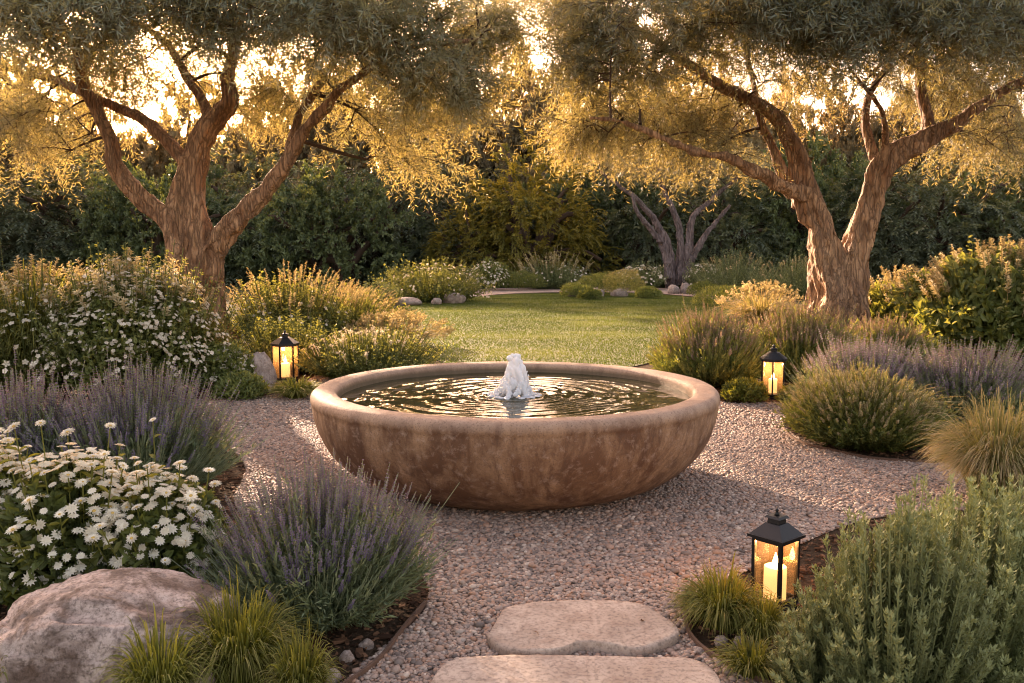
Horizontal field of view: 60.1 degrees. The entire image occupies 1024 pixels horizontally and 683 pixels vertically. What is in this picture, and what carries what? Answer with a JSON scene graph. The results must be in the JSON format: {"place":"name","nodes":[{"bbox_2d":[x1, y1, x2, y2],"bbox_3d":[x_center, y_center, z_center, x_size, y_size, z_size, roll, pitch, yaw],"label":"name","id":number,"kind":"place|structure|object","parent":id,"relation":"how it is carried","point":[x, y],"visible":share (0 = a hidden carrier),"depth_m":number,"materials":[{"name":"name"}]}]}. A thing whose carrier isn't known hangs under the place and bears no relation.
{"place":"outdoors","nodes":[
{"label":"outdoors","id":0,"kind":"place"},
{"bbox_2d":[221,259,357,343],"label":"plumed grass","id":1,"kind":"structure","parent":0,"point":[309,303],"depth_m":12.17,"materials":[{"name":"green plant"}]},
{"bbox_2d":[314,278,416,337],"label":"plumed grass","id":2,"kind":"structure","parent":0,"point":[361,307],"depth_m":13.26,"materials":[{"name":"green plant"}]},
{"bbox_2d":[0,276,1023,682],"bbox_3d":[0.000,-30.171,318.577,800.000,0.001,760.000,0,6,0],"label":"ground","id":3,"kind":"structure","parent":0,"point":[696,630],"depth_m":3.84,"materials":[{"name":"soil"}]},
{"bbox_2d":[0,428,41,604],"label":"daisy plant","id":4,"kind":"object","parent":3,"relation":"on","point":[7,461],"visible":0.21,"depth_m":3.37,"materials":[{"name":"white plant"}]},
{"bbox_2d":[0,72,83,272],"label":"distant tree","id":5,"kind":"object","parent":3,"relation":"on","point":[5,162],"visible":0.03,"depth_m":54.43,"materials":[{"name":"yellow plant"}]},
{"bbox_2d":[0,346,96,468],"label":"lavender","id":6,"kind":"object","parent":3,"relation":"on","point":[20,405],"visible":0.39,"depth_m":4.56,"materials":[{"name":"plant"}]},
{"bbox_2d":[0,240,104,398],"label":"tall grass bush","id":7,"kind":"object","parent":3,"relation":"on","point":[17,330],"visible":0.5,"depth_m":7.82,"materials":[{"name":"green plant"}]},
{"bbox_2d":[0,125,123,283],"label":"evergreen shrub","id":8,"kind":"object","parent":3,"relation":"on","point":[57,198],"visible":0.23,"depth_m":37.61,"materials":[{"name":"green plant"}]},
{"bbox_2d":[0,128,156,282],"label":"evergreen shrub","id":9,"kind":"object","parent":3,"relation":"on","point":[51,239],"visible":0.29,"depth_m":37.11,"materials":[{"name":"green plant"}]},
{"bbox_2d":[1,53,159,270],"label":"distant tree","id":10,"kind":"object","parent":3,"relation":"on","point":[100,144],"visible":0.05,"depth_m":58.45,"materials":[{"name":"yellow plant"}]},
{"bbox_2d":[0,420,162,611],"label":"daisy plant","id":11,"kind":"object","parent":3,"relation":"on","point":[53,513],"visible":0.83,"depth_m":3.21,"materials":[{"name":"white plant"}]},
{"bbox_2d":[0,568,240,682],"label":"boulder","id":12,"kind":"object","parent":3,"relation":"on","point":[71,629],"visible":0.69,"depth_m":2.62,"materials":[{"name":"stone"}]},
{"bbox_2d":[10,239,249,397],"bbox_3d":[-3.624,-0.234,8.356,2.027,1.469,1.992,5,7,39],"label":"spirea","id":13,"kind":"object","parent":3,"relation":"on","point":[138,311],"visible":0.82,"depth_m":7.88,"materials":[{"name":"green plant"}]},
{"bbox_2d":[5,347,268,485],"bbox_3d":[-2.023,0.449,4.827,1.394,0.816,1.422,0,6,0],"label":"lavender","id":14,"kind":"object","parent":3,"relation":"on","point":[199,451],"visible":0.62,"depth_m":4.65,"materials":[{"name":"plant"}]},
{"bbox_2d":[45,155,254,284],"bbox_3d":[-15.399,-4.975,38.965,8.487,6.306,8.463,0,6,-4],"label":"evergreen shrub","id":15,"kind":"object","parent":3,"relation":"on","point":[109,219],"visible":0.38,"depth_m":36.71,"materials":[{"name":"green plant"}]},
{"bbox_2d":[89,603,231,682],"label":"grass tuft","id":16,"kind":"object","parent":3,"relation":"on","point":[148,669],"visible":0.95,"depth_m":2.50,"materials":[{"name":"plant"}]},
{"bbox_2d":[74,417,259,585],"bbox_3d":[-1.324,0.652,3.348,0.618,0.706,0.606,-5,8,-44],"label":"daisy plant","id":17,"kind":"object","parent":3,"relation":"on","point":[158,528],"visible":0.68,"depth_m":3.24,"materials":[{"name":"white plant"}]},
{"bbox_2d":[99,71,263,192],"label":"distant tree","id":18,"kind":"object","parent":3,"relation":"on","point":[154,159],"visible":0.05,"depth_m":59.73,"materials":[{"name":"yellow plant"}]},
{"bbox_2d":[187,340,256,391],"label":"flowering bush","id":19,"kind":"object","parent":3,"relation":"on","point":[236,355],"visible":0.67,"depth_m":8.25,"materials":[{"name":"green plant"}]},
{"bbox_2d":[145,566,329,682],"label":"grass tuft","id":20,"kind":"object","parent":3,"relation":"on","point":[239,639],"visible":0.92,"depth_m":2.64,"materials":[{"name":"plant"}]},
{"bbox_2d":[147,128,375,285],"bbox_3d":[-12.288,-5.505,41.221,12.202,9.064,11.685,0,6,-1],"label":"evergreen shrub","id":21,"kind":"object","parent":3,"relation":"on","point":[237,194],"visible":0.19,"depth_m":39.15,"materials":[{"name":"green plant"}]},
{"bbox_2d":[249,352,276,391],"bbox_3d":[-2.466,0.350,8.589,0.364,0.506,0.269,-5,8,-43],"label":"garden rock","id":22,"kind":"object","parent":3,"relation":"on","point":[265,368],"visible":0.45,"depth_m":8.52,"materials":[{"name":"stone"}]},
{"bbox_2d":[0,0,560,343],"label":"olive tree","id":23,"kind":"object","parent":3,"relation":"on","point":[377,41],"visible":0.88,"depth_m":11.52,"materials":[{"name":"green plant"}]},
{"bbox_2d":[192,49,371,199],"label":"distant tree","id":24,"kind":"object","parent":3,"relation":"on","point":[234,166],"visible":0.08,"depth_m":54.12,"materials":[{"name":"yellow plant"}]},
{"bbox_2d":[270,330,299,382],"bbox_3d":[-2.363,0.148,9.225,0.297,0.531,0.257,-2,6,-20],"label":"lantern","id":25,"kind":"object","parent":3,"relation":"on","point":[285,368],"visible":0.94,"depth_m":9.17,"materials":[{"name":"black metal"}]},
{"bbox_2d":[228,305,349,373],"bbox_3d":[-2.494,-0.035,10.021,1.661,0.778,1.548,0,6,0],"label":"leafy mound","id":26,"kind":"object","parent":3,"relation":"on","point":[261,341],"visible":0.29,"depth_m":9.80,"materials":[{"name":"green plant"}]},
{"bbox_2d":[250,610,348,682],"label":"grass tuft","id":27,"kind":"object","parent":3,"relation":"on","point":[299,665],"visible":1,"depth_m":2.52,"materials":[{"name":"plant"}]},
{"bbox_2d":[171,441,459,635],"bbox_3d":[-0.708,0.690,3.228,1.021,0.648,0.994,0,6,0],"label":"lavender","id":28,"kind":"object","parent":3,"relation":"on","point":[357,568],"visible":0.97,"depth_m":3.08,"materials":[{"name":"plant"}]},
{"bbox_2d":[234,158,429,287],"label":"evergreen shrub","id":29,"kind":"object","parent":3,"relation":"on","point":[329,248],"visible":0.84,"depth_m":36.49,"materials":[{"name":"green plant"}]},
{"bbox_2d":[339,650,354,664],"bbox_3d":[-0.538,1.034,2.876,0.049,0.058,0.054,-4,7,-34],"label":"cobble","id":30,"kind":"object","parent":3,"relation":"on","point":[346,656],"visible":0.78,"depth_m":2.86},
{"bbox_2d":[358,638,373,649],"bbox_3d":[-0.492,1.023,2.980,0.053,0.042,0.040,-2,6,-19],"label":"cobble","id":31,"kind":"object","parent":3,"relation":"on","point":[367,643],"visible":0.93,"depth_m":2.97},
{"bbox_2d":[282,315,454,378],"bbox_3d":[-1.556,0.058,9.532,1.875,0.699,1.847,0,6,0],"label":"leafy mound","id":32,"kind":"object","parent":3,"relation":"on","point":[369,351],"visible":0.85,"depth_m":9.21,"materials":[{"name":"green plant"}]},
{"bbox_2d":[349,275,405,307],"bbox_3d":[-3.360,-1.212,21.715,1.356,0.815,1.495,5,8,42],"label":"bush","id":33,"kind":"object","parent":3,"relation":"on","point":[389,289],"visible":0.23,"depth_m":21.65,"materials":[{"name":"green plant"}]},
{"bbox_2d":[265,35,493,276],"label":"distant tree","id":34,"kind":"object","parent":3,"relation":"on","point":[353,164],"visible":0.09,"depth_m":49.52,"materials":[{"name":"yellow plant"}]},
{"bbox_2d":[342,600,426,682],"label":"garden edging","id":35,"kind":"object","parent":3,"relation":"on","point":[388,647],"visible":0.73,"depth_m":2.94,"materials":[{"name":"metal"}]},
{"bbox_2d":[284,123,500,284],"bbox_3d":[-5.468,-5.718,42.105,11.685,9.476,12.202,3,6,28],"label":"evergreen shrub","id":36,"kind":"object","parent":3,"relation":"on","point":[399,206],"visible":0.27,"depth_m":39.17,"materials":[{"name":"green plant"}]},
{"bbox_2d":[340,308,456,340],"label":"plumed grass","id":37,"kind":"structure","parent":3,"relation":"on","point":[416,320],"depth_m":12.28,"materials":[{"name":"plant"}]},
{"bbox_2d":[395,297,421,305],"bbox_3d":[-2.731,-0.991,22.771,0.812,0.303,0.600,-1,6,-12],"label":"garden rock","id":38,"kind":"object","parent":3,"relation":"on","point":[411,301],"visible":0.63,"depth_m":22.58,"materials":[{"name":"stone"}]},
{"bbox_2d":[386,156,541,286],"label":"evergreen shrub","id":39,"kind":"object","parent":3,"relation":"on","point":[439,215],"visible":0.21,"depth_m":38.16,"materials":[{"name":"green plant"}]},
{"bbox_2d":[416,196,519,286],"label":"evergreen shrub","id":40,"kind":"object","parent":3,"relation":"on","point":[448,252],"visible":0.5,"depth_m":36.14,"materials":[{"name":"green plant"}]},
{"bbox_2d":[462,256,512,288],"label":"flowering bush","id":41,"kind":"object","parent":3,"relation":"on","point":[488,268],"visible":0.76,"depth_m":31.92,"materials":[{"name":"green plant"}]},
{"bbox_2d":[389,10,596,210],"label":"distant tree","id":42,"kind":"object","parent":3,"relation":"on","point":[528,88],"visible":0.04,"depth_m":52.83,"materials":[{"name":"yellow plant"}]},
{"bbox_2d":[432,129,624,287],"bbox_3d":[0.577,-5.211,37.852,7.640,7.328,7.367,-5,8,-43],"label":"evergreen shrub","id":43,"kind":"object","parent":3,"relation":"on","point":[551,225],"visible":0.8,"depth_m":36.30,"materials":[{"name":"green plant"}]},
{"bbox_2d":[506,151,694,284],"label":"evergreen shrub","id":44,"kind":"object","parent":3,"relation":"on","point":[559,189],"visible":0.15,"depth_m":39.96,"materials":[{"name":"green plant"}]},
{"bbox_2d":[481,7,722,268],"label":"distant tree","id":45,"kind":"object","parent":3,"relation":"on","point":[515,134],"visible":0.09,"depth_m":49.96,"materials":[{"name":"yellow plant"}]},
{"bbox_2d":[553,171,730,283],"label":"evergreen shrub","id":46,"kind":"object","parent":3,"relation":"on","point":[636,236],"visible":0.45,"depth_m":38.73,"materials":[{"name":"green plant"}]},
{"bbox_2d":[584,129,775,287],"bbox_3d":[6.443,-5.077,33.810,7.801,6.334,4.990,0,6,0],"label":"tree","id":47,"kind":"object","parent":3,"relation":"on","point":[675,269],"visible":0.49,"depth_m":33.60,"materials":[{"name":"yellow plant"}]},
{"bbox_2d":[669,574,713,616],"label":"grass tuft","id":48,"kind":"object","parent":3,"relation":"on","point":[684,592],"visible":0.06,"depth_m":3.27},
{"bbox_2d":[682,259,726,286],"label":"flowering bush","id":49,"kind":"object","parent":3,"relation":"on","point":[695,275],"visible":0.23,"depth_m":33.00,"materials":[{"name":"green plant"}]},
{"bbox_2d":[686,280,724,294],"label":"bush","id":50,"kind":"object","parent":3,"relation":"on","point":[706,283],"visible":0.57,"depth_m":27.57,"materials":[{"name":"green plant"}]},
{"bbox_2d":[644,294,789,388],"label":"russet lavender","id":51,"kind":"object","parent":3,"relation":"on","point":[714,353],"visible":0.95,"depth_m":8.64,"materials":[{"name":"green plant"}]},
{"bbox_2d":[634,147,808,280],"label":"evergreen shrub","id":52,"kind":"object","parent":3,"relation":"on","point":[719,233],"visible":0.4,"depth_m":39.28,"materials":[{"name":"green plant"}]},
{"bbox_2d":[659,551,786,642],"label":"grass tuft","id":53,"kind":"object","parent":3,"relation":"on","point":[708,604],"visible":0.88,"depth_m":3.07,"materials":[{"name":"plant"}]},
{"bbox_2d":[662,53,790,259],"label":"distant tree","id":54,"kind":"object","parent":3,"relation":"on","point":[755,140],"visible":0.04,"depth_m":54.24,"materials":[{"name":"yellow plant"}]},
{"bbox_2d":[684,608,774,682],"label":"garden edging","id":55,"kind":"object","parent":3,"relation":"on","point":[695,639],"visible":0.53,"depth_m":2.93,"materials":[{"name":"metal"}]},
{"bbox_2d":[682,240,796,293],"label":"feathery shrub","id":56,"kind":"object","parent":3,"relation":"on","point":[732,277],"visible":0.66,"depth_m":28.69,"materials":[{"name":"green plant"}]},
{"bbox_2d":[701,628,783,682],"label":"grass tuft","id":57,"kind":"object","parent":3,"relation":"on","point":[747,658],"visible":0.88,"depth_m":2.75,"materials":[{"name":"plant"}]},
{"bbox_2d":[719,375,769,402],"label":"bush","id":58,"kind":"object","parent":3,"relation":"on","point":[740,389],"visible":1,"depth_m":7.83,"materials":[{"name":"green plant"}]},
{"bbox_2d":[726,582,796,645],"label":"grass tuft","id":59,"kind":"object","parent":3,"relation":"on","point":[769,626],"visible":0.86,"depth_m":2.98,"materials":[{"name":"plant"}]},
{"bbox_2d":[718,230,808,282],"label":"feathery shrub","id":60,"kind":"object","parent":3,"relation":"on","point":[766,262],"visible":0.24,"depth_m":38.64,"materials":[{"name":"green plant"}]},
{"bbox_2d":[511,0,1023,330],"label":"olive tree","id":61,"kind":"object","parent":3,"relation":"on","point":[985,35],"visible":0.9,"depth_m":11.69,"materials":[{"name":"green plant"}]},
{"bbox_2d":[760,345,787,399],"bbox_3d":[2.406,0.273,8.151,0.248,0.493,0.248,-1,6,-12],"label":"lantern","id":62,"kind":"object","parent":3,"relation":"on","point":[773,355],"visible":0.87,"depth_m":8.08,"materials":[{"name":"black metal"}]},
{"bbox_2d":[741,250,807,298],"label":"feathery shrub","id":63,"kind":"object","parent":3,"relation":"on","point":[799,283],"visible":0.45,"depth_m":26.19,"materials":[{"name":"green plant"}]},
{"bbox_2d":[747,508,805,612],"bbox_3d":[0.989,0.809,3.320,0.152,0.376,0.152,-5,7,-40],"label":"lantern","id":64,"kind":"object","parent":3,"relation":"on","point":[777,529],"visible":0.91,"depth_m":3.29,"materials":[{"name":"black metal"}]},
{"bbox_2d":[738,290,874,380],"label":"russet lavender","id":65,"kind":"object","parent":3,"relation":"on","point":[797,335],"visible":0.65,"depth_m":9.13,"materials":[{"name":"green plant"}]},
{"bbox_2d":[705,129,910,278],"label":"evergreen shrub","id":66,"kind":"object","parent":3,"relation":"on","point":[836,170],"visible":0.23,"depth_m":40.01,"materials":[{"name":"green plant"}]},
{"bbox_2d":[751,60,903,266],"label":"distant tree","id":67,"kind":"object","parent":3,"relation":"on","point":[832,131],"visible":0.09,"depth_m":60.00,"materials":[{"name":"yellow plant"}]},
{"bbox_2d":[767,588,890,682],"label":"rosemary","id":68,"kind":"object","parent":3,"relation":"on","point":[800,660],"visible":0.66,"depth_m":2.57,"materials":[{"name":"green plant"}]},
{"bbox_2d":[782,425,933,462],"bbox_3d":[2.213,0.717,6.090,0.331,0.035,1.341,-3,6,-27],"label":"garden edging","id":69,"kind":"object","parent":3,"relation":"on","point":[849,453],"visible":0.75,"depth_m":5.75,"materials":[{"name":"metal"}]},
{"bbox_2d":[781,323,952,403],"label":"lavender","id":70,"kind":"object","parent":3,"relation":"on","point":[842,360],"visible":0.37,"depth_m":7.14,"materials":[{"name":"plant"}]},
{"bbox_2d":[767,354,970,452],"bbox_3d":[2.446,0.421,6.136,1.362,0.663,1.389,0,6,0],"label":"leafy mound","id":71,"kind":"object","parent":3,"relation":"on","point":[860,409],"visible":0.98,"depth_m":5.87,"materials":[{"name":"green plant"}]},
{"bbox_2d":[777,151,973,283],"bbox_3d":[16.026,-5.075,39.623,8.420,7.051,9.052,-2,6,-23],"label":"evergreen shrub","id":72,"kind":"object","parent":3,"relation":"on","point":[850,213],"visible":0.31,"depth_m":37.39,"materials":[{"name":"green plant"}]},
{"bbox_2d":[837,310,951,368],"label":"russet lavender","id":73,"kind":"object","parent":3,"relation":"on","point":[909,337],"visible":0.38,"depth_m":9.69,"materials":[{"name":"green plant"}]},
{"bbox_2d":[867,265,925,322],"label":"golden shrub","id":74,"kind":"object","parent":3,"relation":"on","point":[880,302],"visible":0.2,"depth_m":12.76,"materials":[{"name":"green plant"}]},
{"bbox_2d":[792,473,1015,682],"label":"rosemary","id":75,"kind":"object","parent":3,"relation":"on","point":[913,623],"visible":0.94,"depth_m":2.47,"materials":[{"name":"green plant"}]},
{"bbox_2d":[833,47,1013,264],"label":"distant tree","id":76,"kind":"object","parent":3,"relation":"on","point":[876,126],"visible":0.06,"depth_m":54.96,"materials":[{"name":"yellow plant"}]},
{"bbox_2d":[827,153,1023,284],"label":"evergreen shrub","id":77,"kind":"object","parent":3,"relation":"on","point":[971,228],"visible":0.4,"depth_m":36.39,"materials":[{"name":"green plant"}]},
{"bbox_2d":[871,471,1023,682],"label":"rosemary","id":78,"kind":"object","parent":3,"relation":"on","point":[1000,548],"visible":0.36,"depth_m":2.65,"materials":[{"name":"green plant"}]},
{"bbox_2d":[884,334,1023,424],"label":"lavender","id":79,"kind":"object","parent":3,"relation":"on","point":[967,372],"visible":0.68,"depth_m":6.76,"materials":[{"name":"plant"}]},
{"bbox_2d":[886,232,1023,365],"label":"golden shrub","id":80,"kind":"object","parent":3,"relation":"on","point":[961,297],"visible":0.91,"depth_m":10.22,"materials":[{"name":"green plant"}]},
{"bbox_2d":[910,382,1023,504],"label":"ornamental grass","id":81,"kind":"object","parent":3,"relation":"on","point":[977,448],"depth_m":4.54,"materials":[{"name":"plant"}]},
{"bbox_2d":[911,64,1023,227],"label":"distant tree","id":82,"kind":"object","parent":3,"relation":"on","point":[923,158],"visible":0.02,"depth_m":52.72,"materials":[{"name":"yellow plant"}]},
{"bbox_2d":[918,143,1023,252],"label":"evergreen shrub","id":83,"kind":"object","parent":3,"relation":"on","point":[974,185],"visible":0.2,"depth_m":37.20,"materials":[{"name":"green plant"}]},
{"bbox_2d":[0,375,1023,682],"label":"gravel","id":84,"kind":"structure","parent":0,"point":[440,661],"depth_m":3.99,"materials":[{"name":"gravel"}]},
{"bbox_2d":[210,369,269,400],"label":"bush","id":85,"kind":"object","parent":84,"relation":"on","point":[249,385],"visible":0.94,"depth_m":7.97,"materials":[{"name":"green plant"}]},
{"bbox_2d":[255,375,321,399],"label":"grass tuft","id":86,"kind":"object","parent":84,"relation":"on","point":[294,389],"visible":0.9,"depth_m":8.04,"materials":[{"name":"plant"}]},
{"bbox_2d":[310,361,719,510],"bbox_3d":[0.019,0.535,5.268,2.368,0.563,2.366,0,6,0],"label":"fountain bowl","id":87,"kind":"object","parent":84,"relation":"on","point":[515,464],"visible":0.84,"depth_m":4.27,"materials":[{"name":"stone"}]},
{"bbox_2d":[340,372,689,417],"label":"water","id":88,"kind":"structure","parent":87,"relation":"in","point":[563,395],"depth_m":5.19,"materials":[{"name":"brown liquid"}]},
{"bbox_2d":[487,353,541,399],"bbox_3d":[0.014,0.210,5.240,0.326,0.280,0.327,0,6,0],"label":"water jet","id":89,"kind":"object","parent":88,"relation":"on","point":[514,381],"visible":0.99,"depth_m":5.18,"materials":[{"name":"white"}]},
{"bbox_2d":[431,654,720,682],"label":"stepping stone","id":90,"kind":"object","parent":84,"relation":"on","point":[538,668],"visible":1,"depth_m":2.72,"materials":[{"name":"stone"}]},
{"bbox_2d":[486,600,679,656],"bbox_3d":[0.244,1.013,3.077,0.661,0.080,0.425,0,6,0],"label":"stepping stone","id":91,"kind":"object","parent":84,"relation":"on","point":[566,627],"visible":0.95,"depth_m":3.02,"materials":[{"name":"stone"}]},
{"bbox_2d":[773,383,796,402],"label":"bush","id":92,"kind":"object","parent":84,"relation":"on","point":[782,393],"visible":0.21,"depth_m":7.78,"materials":[{"name":"green plant"}]},
{"bbox_2d":[4,0,1023,171],"label":"sky","id":93,"kind":"structure","parent":0,"point":[887,101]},
{"bbox_2d":[508,246,595,288],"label":"ornamental grass","id":94,"kind":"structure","parent":0,"point":[562,277],"depth_m":33.16,"materials":[{"name":"green plant"}]},
{"bbox_2d":[401,293,735,366],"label":"lawn","id":95,"kind":"structure","parent":0,"point":[563,351],"depth_m":14.27,"materials":[{"name":"plant"}]},
{"bbox_2d":[368,255,509,302],"bbox_3d":[-2.085,-1.752,24.472,3.200,1.357,3.967,-5,8,-44],"label":"catmint","id":96,"kind":"object","parent":95,"relation":"on","point":[427,291],"visible":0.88,"depth_m":23.97,"materials":[{"name":"green plant"}]},
{"bbox_2d":[443,293,465,303],"bbox_3d":[-1.541,-1.106,23.666,0.564,0.408,0.564,-2,6,-21],"label":"garden rock","id":97,"kind":"object","parent":95,"relation":"on","point":[453,299],"visible":0.66,"depth_m":23.44,"materials":[{"name":"stone"}]},
{"bbox_2d":[559,282,590,296],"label":"bush","id":98,"kind":"object","parent":95,"relation":"on","point":[570,288],"visible":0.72,"depth_m":26.82,"materials":[{"name":"green plant"}]},
{"bbox_2d":[575,287,602,298],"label":"bush","id":99,"kind":"object","parent":95,"relation":"on","point":[591,292],"visible":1,"depth_m":25.54,"materials":[{"name":"green plant"}]},
{"bbox_2d":[577,271,622,293],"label":"bush","id":100,"kind":"object","parent":95,"relation":"on","point":[597,278],"visible":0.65,"depth_m":28.21,"materials":[{"name":"green plant"}]},
{"bbox_2d":[600,268,645,293],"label":"bush","id":101,"kind":"object","parent":95,"relation":"on","point":[624,278],"visible":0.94,"depth_m":27.55,"materials":[{"name":"green plant"}]},
{"bbox_2d":[634,286,663,297],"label":"bush","id":102,"kind":"object","parent":95,"relation":"on","point":[645,291],"visible":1,"depth_m":26.14,"materials":[{"name":"green plant"}]},
{"bbox_2d":[690,283,760,305],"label":"bush","id":103,"kind":"object","parent":95,"relation":"on","point":[709,299],"visible":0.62,"depth_m":22.10,"materials":[{"name":"green plant"}]},
{"bbox_2d":[462,287,755,303],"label":"path","id":104,"kind":"structure","parent":0,"point":[522,290],"depth_m":31.11,"materials":[{"name":"gravel"}]},
{"bbox_2d":[499,270,547,288],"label":"bush","id":105,"kind":"object","parent":104,"relation":"on","point":[517,281],"visible":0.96,"depth_m":31.98,"materials":[{"name":"green plant"}]},
{"bbox_2d":[611,256,668,288],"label":"flowering bush","id":106,"kind":"object","parent":104,"relation":"on","point":[647,279],"visible":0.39,"depth_m":32.97,"materials":[{"name":"green plant"}]},
{"bbox_2d":[714,279,804,327],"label":"shrub","id":107,"kind":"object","parent":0,"point":[763,304],"depth_m":15.79,"materials":[{"name":"plant"}]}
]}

